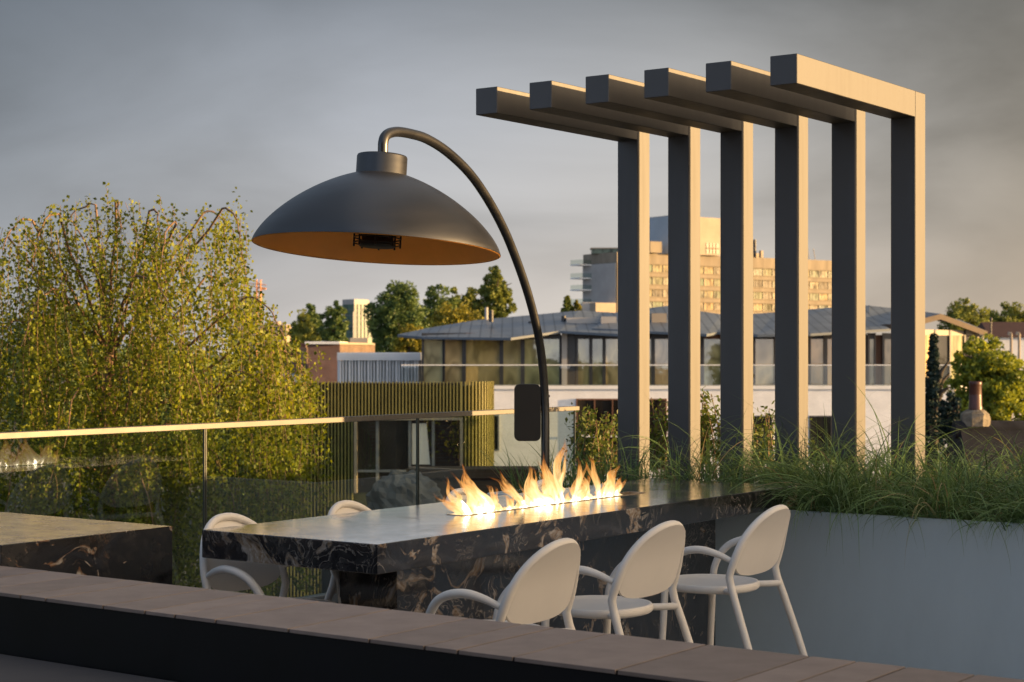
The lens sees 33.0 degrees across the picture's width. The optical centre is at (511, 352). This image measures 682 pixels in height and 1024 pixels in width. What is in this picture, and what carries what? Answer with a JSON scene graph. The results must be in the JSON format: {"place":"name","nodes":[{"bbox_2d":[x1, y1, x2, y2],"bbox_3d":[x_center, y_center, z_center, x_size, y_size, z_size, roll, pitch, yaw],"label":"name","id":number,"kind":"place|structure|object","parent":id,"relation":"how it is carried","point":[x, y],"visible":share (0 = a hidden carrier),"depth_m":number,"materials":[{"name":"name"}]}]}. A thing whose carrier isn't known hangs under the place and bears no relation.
{"place":"outdoors","nodes":[
{"label":"outdoors","id":0,"kind":"place"},
{"bbox_2d":[0,356,232,587],"bbox_3d":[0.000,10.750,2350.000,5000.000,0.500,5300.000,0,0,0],"label":"ground","id":1,"kind":"structure","parent":0,"point":[21,485],"depth_m":137.10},
{"bbox_2d":[0,297,129,513],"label":"broad tree","id":2,"kind":"object","parent":1,"relation":"on","point":[54,388],"visible":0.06,"depth_m":61.80,"materials":[{"name":"green plant"}]},
{"bbox_2d":[0,182,335,596],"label":"weeping birch","id":3,"kind":"object","parent":1,"relation":"on","point":[114,485],"visible":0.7,"depth_m":17.25,"materials":[{"name":"green plant"}]},
{"bbox_2d":[117,337,228,584],"bbox_3d":[-12.908,4.939,65.099,5.524,11.160,5.516,0,0,0],"label":"broad tree","id":4,"kind":"object","parent":1,"relation":"on","point":[170,405],"visible":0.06,"depth_m":64.03,"materials":[{"name":"green plant"}]},
{"bbox_2d":[242,280,265,357],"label":"tower crane","id":5,"kind":"object","parent":1,"relation":"on","point":[260,287],"visible":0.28,"depth_m":599.24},
{"bbox_2d":[255,341,298,382],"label":"broad tree","id":6,"kind":"object","parent":1,"relation":"on","point":[287,350],"visible":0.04,"depth_m":161.59,"materials":[{"name":"green plant"}]},
{"bbox_2d":[286,308,321,355],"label":"broad tree","id":7,"kind":"object","parent":1,"relation":"on","point":[302,329],"visible":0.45,"depth_m":252.65,"materials":[{"name":"green plant"}]},
{"bbox_2d":[316,300,349,341],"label":"broad tree","id":8,"kind":"object","parent":1,"relation":"on","point":[334,327],"visible":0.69,"depth_m":332.13,"materials":[{"name":"green plant"}]},
{"bbox_2d":[202,381,493,596],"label":"slatted pavilion","id":9,"kind":"structure","parent":1,"relation":"on","point":[365,456],"depth_m":60.22,"materials":[{"name":"wood"}]},
{"bbox_2d":[354,417,462,492],"bbox_3d":[-3.595,3.575,60.120,3.780,2.632,0.360,0,0,0],"label":"window","id":10,"kind":"structure","parent":9,"relation":"in","point":[381,447],"depth_m":60.23,"materials":[{"name":"glass"}]},
{"bbox_2d":[362,280,434,351],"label":"broad tree","id":11,"kind":"object","parent":1,"relation":"on","point":[401,306],"visible":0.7,"depth_m":222.85,"materials":[{"name":"green plant"}]},
{"bbox_2d":[392,323,422,351],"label":"broad tree","id":12,"kind":"object","parent":1,"relation":"on","point":[401,344],"visible":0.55,"depth_m":150.90,"materials":[{"name":"green plant"}]},
{"bbox_2d":[422,284,460,326],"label":"broad tree","id":13,"kind":"object","parent":1,"relation":"on","point":[433,302],"visible":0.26,"depth_m":237.56,"materials":[{"name":"green plant"}]},
{"bbox_2d":[446,286,461,309],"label":"poplar tree","id":14,"kind":"object","parent":1,"relation":"on","point":[454,290],"visible":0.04,"depth_m":252.06,"materials":[{"name":"green plant"}]},
{"bbox_2d":[427,300,488,326],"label":"broad tree","id":15,"kind":"object","parent":1,"relation":"on","point":[458,315],"visible":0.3,"depth_m":202.90,"materials":[{"name":"green plant"}]},
{"bbox_2d":[472,265,516,319],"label":"poplar tree","id":16,"kind":"object","parent":1,"relation":"on","point":[495,292],"visible":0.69,"depth_m":242.32,"materials":[{"name":"green plant"}]},
{"bbox_2d":[572,300,581,310],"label":"poplar tree","id":17,"kind":"object","parent":1,"relation":"on","point":[577,306],"visible":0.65,"depth_m":300.54,"materials":[{"name":"green plant"}]},
{"bbox_2d":[925,332,949,476],"bbox_3d":[10.352,5.000,42.566,0.983,11.002,1.061,0,0,0],"label":"spruce tree","id":18,"kind":"object","parent":1,"relation":"on","point":[934,384],"visible":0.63,"depth_m":42.45,"materials":[{"name":"green plant"}]},
{"bbox_2d":[937,392,962,460],"bbox_3d":[9.733,5.686,38.283,0.590,9.629,0.621,0,0,0],"label":"round shrub","id":19,"kind":"object","parent":1,"relation":"on","point":[949,408],"visible":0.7,"depth_m":38.22,"materials":[{"name":"green plant"}]},
{"bbox_2d":[936,297,995,329],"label":"broad tree","id":20,"kind":"object","parent":1,"relation":"on","point":[964,312],"visible":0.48,"depth_m":304.05,"materials":[{"name":"green plant"}]},
{"bbox_2d":[942,332,1023,420],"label":"garden tree","id":21,"kind":"object","parent":1,"relation":"on","point":[998,374],"visible":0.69,"depth_m":55.94,"materials":[{"name":"green plant"}]},
{"bbox_2d":[983,301,1023,321],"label":"broad tree","id":22,"kind":"object","parent":1,"relation":"on","point":[1012,313],"visible":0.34,"depth_m":324.67,"materials":[{"name":"green plant"}]},
{"bbox_2d":[234,296,263,380],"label":"building","id":23,"kind":"structure","parent":0,"point":[262,299],"depth_m":640.00,"materials":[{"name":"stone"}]},
{"bbox_2d":[259,321,290,351],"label":"pale block","id":24,"kind":"structure","parent":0,"point":[287,336],"depth_m":500.00,"materials":[{"name":"stone"}]},
{"bbox_2d":[255,343,307,381],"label":"building","id":25,"kind":"structure","parent":0,"point":[303,347],"depth_m":124.00,"materials":[{"name":"brown paint"}]},
{"bbox_2d":[306,303,322,335],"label":"broad tree","id":26,"kind":"object","parent":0,"point":[315,318],"visible":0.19,"depth_m":342.69,"materials":[{"name":"green plant"}]},
{"bbox_2d":[305,338,374,382],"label":"brick building","id":27,"kind":"structure","parent":0,"point":[328,370],"depth_m":112.00,"materials":[{"name":"red brick"}]},
{"bbox_2d":[342,299,373,342],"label":"glass tower","id":28,"kind":"structure","parent":0,"point":[357,326],"depth_m":702.16,"materials":[{"name":"grey concrete"}]},
{"bbox_2d":[337,352,421,382],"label":"louvre building","id":29,"kind":"structure","parent":0,"point":[371,367],"depth_m":99.92,"materials":[{"name":"white paint"}]},
{"bbox_2d":[321,466,538,592],"bbox_3d":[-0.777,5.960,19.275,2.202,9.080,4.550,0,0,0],"label":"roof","id":30,"kind":"structure","parent":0,"point":[485,479],"depth_m":21.00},
{"bbox_2d":[366,470,444,509],"bbox_3d":[-1.171,1.668,19.011,0.897,0.748,1.038,0,0,0],"label":"boulder","id":31,"kind":"object","parent":30,"relation":"on","point":[394,488],"visible":0.51,"depth_m":18.68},
{"bbox_2d":[457,287,482,318],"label":"tree","id":32,"kind":"object","parent":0,"point":[469,296],"visible":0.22,"depth_m":246.86,"materials":[{"name":"green plant"}]},
{"bbox_2d":[0,0,1023,355],"label":"sky","id":33,"kind":"structure","parent":0,"point":[186,103],"materials":[{"name":"grey"}]},
{"bbox_2d":[560,295,572,311],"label":"poplar tree","id":34,"kind":"object","parent":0,"point":[567,305],"visible":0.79,"depth_m":300.88,"materials":[{"name":"green plant"}]},
{"bbox_2d":[471,424,705,492],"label":"sedge grass","id":35,"kind":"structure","parent":0,"point":[573,479],"depth_m":10.78,"materials":[{"name":"green plant"}]},
{"bbox_2d":[562,402,617,480],"bbox_3d":[0.653,0.776,13.604,0.524,0.778,0.672,0,0,15],"label":"leafy shrub","id":36,"kind":"object","parent":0,"point":[591,447],"visible":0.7,"depth_m":13.54,"materials":[{"name":"green plant"}]},
{"bbox_2d":[580,429,617,479],"bbox_3d":[0.754,0.866,13.916,0.606,0.585,0.749,0,0,0],"label":"leafy shrub","id":37,"kind":"object","parent":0,"point":[612,458],"visible":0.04,"depth_m":13.87,"materials":[{"name":"green plant"}]},
{"bbox_2d":[397,305,987,483],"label":"building","id":38,"kind":"structure","parent":0,"point":[581,352],"depth_m":92.12,"materials":[{"name":"paint"}]},
{"bbox_2d":[422,333,443,382],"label":"window","id":39,"kind":"structure","parent":38,"relation":"in","point":[432,349],"depth_m":92.17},
{"bbox_2d":[443,333,463,384],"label":"window","id":40,"kind":"structure","parent":38,"relation":"in","point":[453,351],"depth_m":92.17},
{"bbox_2d":[464,333,500,384],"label":"window","id":41,"kind":"structure","parent":38,"relation":"in","point":[476,352],"depth_m":92.17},
{"bbox_2d":[494,415,498,450],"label":"window","id":42,"kind":"structure","parent":38,"relation":"in","point":[496,417],"depth_m":89.95,"materials":[{"name":"black glass"}]},
{"bbox_2d":[501,339,521,384],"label":"window","id":43,"kind":"structure","parent":38,"relation":"in","point":[511,350],"depth_m":92.17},
{"bbox_2d":[523,333,560,384],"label":"window","id":44,"kind":"structure","parent":38,"relation":"in","point":[552,343],"depth_m":92.17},
{"bbox_2d":[576,334,590,384],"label":"window","id":45,"kind":"structure","parent":38,"relation":"in","point":[583,352],"depth_m":92.17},
{"bbox_2d":[590,335,603,384],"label":"window","id":46,"kind":"structure","parent":38,"relation":"in","point":[597,341],"depth_m":92.17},
{"bbox_2d":[604,336,617,384],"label":"window","id":47,"kind":"structure","parent":38,"relation":"in","point":[610,342],"depth_m":92.17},
{"bbox_2d":[576,399,666,468],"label":"window","id":48,"kind":"structure","parent":38,"relation":"in","point":[609,405],"depth_m":89.95,"materials":[{"name":"glass"}]},
{"bbox_2d":[649,334,652,384],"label":"window","id":49,"kind":"structure","parent":38,"relation":"in","point":[650,335],"depth_m":92.09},
{"bbox_2d":[653,334,667,384],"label":"window","id":50,"kind":"structure","parent":38,"relation":"in","point":[660,341],"depth_m":92.17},
{"bbox_2d":[700,336,701,384],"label":"window","id":51,"kind":"structure","parent":38,"relation":"in","point":[700,336],"depth_m":92.06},
{"bbox_2d":[702,334,719,384],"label":"window","id":52,"kind":"structure","parent":38,"relation":"in","point":[710,344],"depth_m":92.17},
{"bbox_2d":[753,416,772,460],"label":"window","id":53,"kind":"structure","parent":38,"relation":"in","point":[769,418],"depth_m":89.95,"materials":[{"name":"glass"}]},
{"bbox_2d":[753,337,774,384],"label":"window","id":54,"kind":"structure","parent":38,"relation":"in","point":[763,347],"depth_m":92.17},
{"bbox_2d":[808,336,808,384],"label":"window","id":55,"kind":"structure","parent":38,"relation":"in","point":[808,336],"depth_m":92.06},
{"bbox_2d":[809,335,824,384],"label":"window","id":56,"kind":"structure","parent":38,"relation":"in","point":[816,343],"depth_m":92.17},
{"bbox_2d":[809,416,831,462],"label":"window","id":57,"kind":"structure","parent":38,"relation":"in","point":[820,420],"depth_m":89.95,"materials":[{"name":"glass"}]},
{"bbox_2d":[825,335,831,384],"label":"window","id":58,"kind":"structure","parent":38,"relation":"in","point":[828,338],"depth_m":92.17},
{"bbox_2d":[865,333,865,384],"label":"window","id":59,"kind":"structure","parent":38,"relation":"in","point":[865,333],"depth_m":92.06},
{"bbox_2d":[867,333,875,384],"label":"window","id":60,"kind":"structure","parent":38,"relation":"in","point":[871,337],"depth_m":92.10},
{"bbox_2d":[882,333,890,384],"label":"window","id":61,"kind":"structure","parent":38,"relation":"in","point":[886,337],"depth_m":92.17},
{"bbox_2d":[925,330,933,377],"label":"window","id":62,"kind":"structure","parent":38,"relation":"in","point":[927,332],"depth_m":93.83,"materials":[{"name":"beige paint"}]},
{"bbox_2d":[934,330,948,379],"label":"window","id":63,"kind":"structure","parent":38,"relation":"in","point":[942,344],"depth_m":95.03,"materials":[{"name":"glass"}]},
{"bbox_2d":[948,330,963,381],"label":"window","id":64,"kind":"structure","parent":38,"relation":"in","point":[955,337],"depth_m":95.75,"materials":[{"name":"beige paint"}]},
{"bbox_2d":[963,330,976,354],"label":"window","id":65,"kind":"structure","parent":38,"relation":"in","point":[967,333],"depth_m":96.76,"materials":[{"name":"glass"}]},
{"bbox_2d":[570,216,831,313],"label":"hotel block","id":66,"kind":"structure","parent":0,"point":[599,278],"depth_m":428.14,"materials":[{"name":"beige concrete"}]},
{"bbox_2d":[652,265,661,271],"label":"window","id":67,"kind":"structure","parent":66,"relation":"in","point":[655,268],"depth_m":422.31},
{"bbox_2d":[652,277,661,283],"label":"window","id":68,"kind":"structure","parent":66,"relation":"in","point":[655,280],"depth_m":422.31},
{"bbox_2d":[652,289,661,296],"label":"window","id":69,"kind":"structure","parent":66,"relation":"in","point":[655,293],"depth_m":422.26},
{"bbox_2d":[652,302,661,307],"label":"window","id":70,"kind":"structure","parent":66,"relation":"in","point":[654,304],"depth_m":422.26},
{"bbox_2d":[703,267,712,273],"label":"window","id":71,"kind":"structure","parent":66,"relation":"in","point":[706,270],"depth_m":431.22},
{"bbox_2d":[703,279,712,285],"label":"window","id":72,"kind":"structure","parent":66,"relation":"in","point":[706,282],"depth_m":431.22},
{"bbox_2d":[703,291,712,297],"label":"window","id":73,"kind":"structure","parent":66,"relation":"in","point":[706,294],"depth_m":431.22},
{"bbox_2d":[703,303,712,309],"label":"window","id":74,"kind":"structure","parent":66,"relation":"in","point":[706,306],"depth_m":431.22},
{"bbox_2d":[713,267,719,273],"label":"window","id":75,"kind":"structure","parent":66,"relation":"in","point":[716,270],"depth_m":432.80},
{"bbox_2d":[713,279,719,285],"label":"window","id":76,"kind":"structure","parent":66,"relation":"in","point":[716,282],"depth_m":432.80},
{"bbox_2d":[713,291,719,297],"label":"window","id":77,"kind":"structure","parent":66,"relation":"in","point":[716,294],"depth_m":432.80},
{"bbox_2d":[713,303,719,309],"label":"window","id":78,"kind":"structure","parent":66,"relation":"in","point":[716,306],"depth_m":432.80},
{"bbox_2d":[753,268,761,274],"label":"window","id":79,"kind":"structure","parent":66,"relation":"in","point":[755,271],"depth_m":440.26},
{"bbox_2d":[753,280,761,286],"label":"window","id":80,"kind":"structure","parent":66,"relation":"in","point":[756,283],"depth_m":440.26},
{"bbox_2d":[753,292,761,298],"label":"window","id":81,"kind":"structure","parent":66,"relation":"in","point":[756,295],"depth_m":440.26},
{"bbox_2d":[753,304,761,310],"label":"window","id":82,"kind":"structure","parent":66,"relation":"in","point":[756,307],"depth_m":440.26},
{"bbox_2d":[762,269,771,275],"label":"window","id":83,"kind":"structure","parent":66,"relation":"in","point":[765,272],"depth_m":442.09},
{"bbox_2d":[762,280,771,287],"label":"window","id":84,"kind":"structure","parent":66,"relation":"in","point":[764,283],"depth_m":442.09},
{"bbox_2d":[762,292,771,298],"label":"window","id":85,"kind":"structure","parent":66,"relation":"in","point":[765,295],"depth_m":442.09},
{"bbox_2d":[762,304,771,310],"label":"window","id":86,"kind":"structure","parent":66,"relation":"in","point":[765,307],"depth_m":442.09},
{"bbox_2d":[809,270,817,276],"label":"window","id":87,"kind":"structure","parent":66,"relation":"in","point":[811,273],"depth_m":450.92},
{"bbox_2d":[809,282,817,288],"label":"window","id":88,"kind":"structure","parent":66,"relation":"in","point":[812,285],"depth_m":450.92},
{"bbox_2d":[809,293,817,299],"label":"window","id":89,"kind":"structure","parent":66,"relation":"in","point":[811,296],"depth_m":450.92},
{"bbox_2d":[818,271,827,277],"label":"window","id":90,"kind":"structure","parent":66,"relation":"in","point":[824,274],"depth_m":452.90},
{"bbox_2d":[818,282,827,288],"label":"window","id":91,"kind":"structure","parent":66,"relation":"in","point":[821,285],"depth_m":452.79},
{"bbox_2d":[818,294,827,299],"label":"window","id":92,"kind":"structure","parent":66,"relation":"in","point":[820,296],"depth_m":452.79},
{"bbox_2d":[942,381,1023,494],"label":"chimney ridge","id":93,"kind":"structure","parent":0,"point":[973,421],"depth_m":24.83,"materials":[{"name":"stone"}]},
{"bbox_2d":[977,322,1023,419],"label":"red roof house","id":94,"kind":"structure","parent":0,"point":[1011,334],"depth_m":200.12,"materials":[{"name":"white paint"}]},
{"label":"terrace floor","id":95,"kind":"structure","parent":0,"visible":0},
{"bbox_2d":[0,512,171,584],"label":"marble counter","id":96,"kind":"object","parent":95,"relation":"on","point":[120,550],"visible":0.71,"depth_m":7.40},
{"bbox_2d":[199,513,340,603],"bbox_3d":[-1.060,1.206,7.469,0.664,0.996,0.597,0,0,35],"label":"dining chair","id":97,"kind":"object","parent":95,"relation":"on","point":[224,575],"visible":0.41,"depth_m":7.53,"materials":[{"name":"plastic"}]},
{"bbox_2d":[0,406,578,602],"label":"glass railing","id":98,"kind":"object","parent":95,"relation":"on","point":[97,431],"visible":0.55,"depth_m":10.05,"materials":[{"name":"glass"}]},
{"bbox_2d":[324,500,370,600],"bbox_3d":[-0.593,1.206,8.126,0.664,0.996,0.597,0,0,33],"label":"dining chair","id":99,"kind":"object","parent":95,"relation":"on","point":[344,506],"visible":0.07,"depth_m":8.21,"materials":[{"name":"plastic"}]},
{"bbox_2d":[445,488,467,501],"bbox_3d":[-0.070,1.206,8.860,0.664,0.996,0.597,0,0,37],"label":"dining chair","id":100,"kind":"object","parent":95,"relation":"on","point":[462,492],"visible":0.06,"depth_m":8.97,"materials":[{"name":"plastic"}]},
{"bbox_2d":[202,478,796,645],"bbox_3d":[0.148,1.222,8.513,0.963,0.951,3.673,0,0,35],"label":"fire table","id":101,"kind":"object","parent":95,"relation":"on","point":[416,558],"visible":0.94,"depth_m":7.78,"materials":[{"name":"black stone"}]},
{"bbox_2d":[443,452,622,514],"bbox_3d":[0.131,0.607,8.480,0.106,0.392,1.669,0,0,36],"label":"fire","id":102,"kind":"object","parent":101,"relation":"on","point":[478,501],"visible":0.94,"depth_m":8.44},
{"bbox_2d":[426,538,580,629],"bbox_3d":[-0.011,1.206,6.715,0.664,0.996,0.597,0,0,34],"label":"dining chair","id":103,"kind":"object","parent":95,"relation":"on","point":[541,586],"visible":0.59,"depth_m":6.56,"materials":[{"name":"plastic"}]},
{"bbox_2d":[0,566,1023,681],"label":"parapet wall","id":104,"kind":"structure","parent":95,"relation":"on","point":[60,627],"depth_m":5.39,"materials":[{"name":"brown wood"}]},
{"bbox_2d":[537,479,563,490],"bbox_3d":[0.384,1.206,9.497,0.664,0.996,0.597,0,0,33],"label":"dining chair","id":105,"kind":"object","parent":95,"relation":"on","point":[540,484],"depth_m":9.59,"materials":[{"name":"plastic"}]},
{"bbox_2d":[541,520,692,642],"bbox_3d":[0.466,1.206,7.416,0.664,0.996,0.597,0,0,37],"label":"dining chair","id":106,"kind":"object","parent":95,"relation":"on","point":[650,564],"visible":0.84,"depth_m":7.29,"materials":[{"name":"plastic"}]},
{"bbox_2d":[659,505,807,655],"bbox_3d":[1.035,1.206,8.159,0.664,0.996,0.597,0,0,34],"label":"dining chair","id":107,"kind":"object","parent":95,"relation":"on","point":[759,543],"visible":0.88,"depth_m":8.07,"materials":[{"name":"plastic"}]},
{"bbox_2d":[487,478,1023,679],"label":"planter box","id":108,"kind":"object","parent":95,"relation":"on","point":[946,603],"visible":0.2,"depth_m":9.20,"materials":[{"name":"concrete"}]},
{"bbox_2d":[251,127,549,478],"bbox_3d":[-0.574,-0.082,9.453,1.251,2.164,2.770,0,0,8],"label":"patio heater","id":109,"kind":"object","parent":108,"relation":"on","point":[380,206],"visible":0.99,"depth_m":8.61,"materials":[{"name":"metal"}]},
{"bbox_2d":[476,86,648,479],"bbox_3d":[0.354,-0.206,10.901,0.157,2.712,1.742,0,0,35],"label":"pergola frame","id":110,"kind":"object","parent":108,"relation":"on","point":[501,103],"visible":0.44,"depth_m":11.47,"materials":[{"name":"grey metal"}]},
{"bbox_2d":[530,80,699,479],"bbox_3d":[0.669,-0.206,10.676,0.157,2.712,1.742,0,0,35],"label":"pergola frame","id":111,"kind":"object","parent":108,"relation":"on","point":[558,98],"visible":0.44,"depth_m":11.24,"materials":[{"name":"grey metal"}]},
{"bbox_2d":[614,397,713,478],"bbox_3d":[1.093,0.594,12.383,0.723,0.667,0.505,0,0,0],"label":"leafy shrub","id":112,"kind":"object","parent":108,"relation":"in","point":[656,433],"visible":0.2,"depth_m":12.39,"materials":[{"name":"green plant"}]},
{"bbox_2d":[586,74,752,478],"bbox_3d":[0.985,-0.206,10.451,0.157,2.712,1.742,0,0,35],"label":"pergola frame","id":113,"kind":"object","parent":108,"relation":"on","point":[615,93],"visible":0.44,"depth_m":11.02,"materials":[{"name":"grey metal"}]},
{"bbox_2d":[656,387,761,479],"bbox_3d":[1.429,0.585,12.410,0.784,0.701,0.544,0,0,0],"label":"leafy shrub","id":114,"kind":"object","parent":108,"relation":"in","point":[707,418],"visible":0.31,"depth_m":12.37,"materials":[{"name":"green plant"}]},
{"bbox_2d":[644,68,807,475],"bbox_3d":[1.300,-0.206,10.227,0.157,2.712,1.742,0,0,35],"label":"pergola frame","id":115,"kind":"object","parent":108,"relation":"on","point":[671,86],"visible":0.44,"depth_m":10.79,"materials":[{"name":"grey metal"}]},
{"bbox_2d":[711,400,815,474],"bbox_3d":[1.781,0.640,12.382,0.724,0.601,0.732,0,0,0],"label":"leafy shrub","id":116,"kind":"object","parent":108,"relation":"in","point":[767,428],"visible":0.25,"depth_m":12.35,"materials":[{"name":"green plant"}]},
{"bbox_2d":[706,61,864,488],"bbox_3d":[1.615,-0.206,10.002,0.157,2.712,1.742,0,0,35],"label":"pergola frame","id":117,"kind":"object","parent":108,"relation":"on","point":[739,81],"visible":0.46,"depth_m":10.57,"materials":[{"name":"grey metal"}]},
{"bbox_2d":[598,375,1023,569],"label":"ornamental grass","id":118,"kind":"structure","parent":108,"relation":"in","point":[827,488],"depth_m":9.44,"materials":[{"name":"green plant"}]},
{"bbox_2d":[770,53,924,505],"bbox_3d":[1.931,-0.206,9.778,0.157,2.712,1.742,0,0,35],"label":"pergola frame","id":119,"kind":"object","parent":108,"relation":"on","point":[902,108],"visible":0.79,"depth_m":10.34,"materials":[{"name":"grey metal"}]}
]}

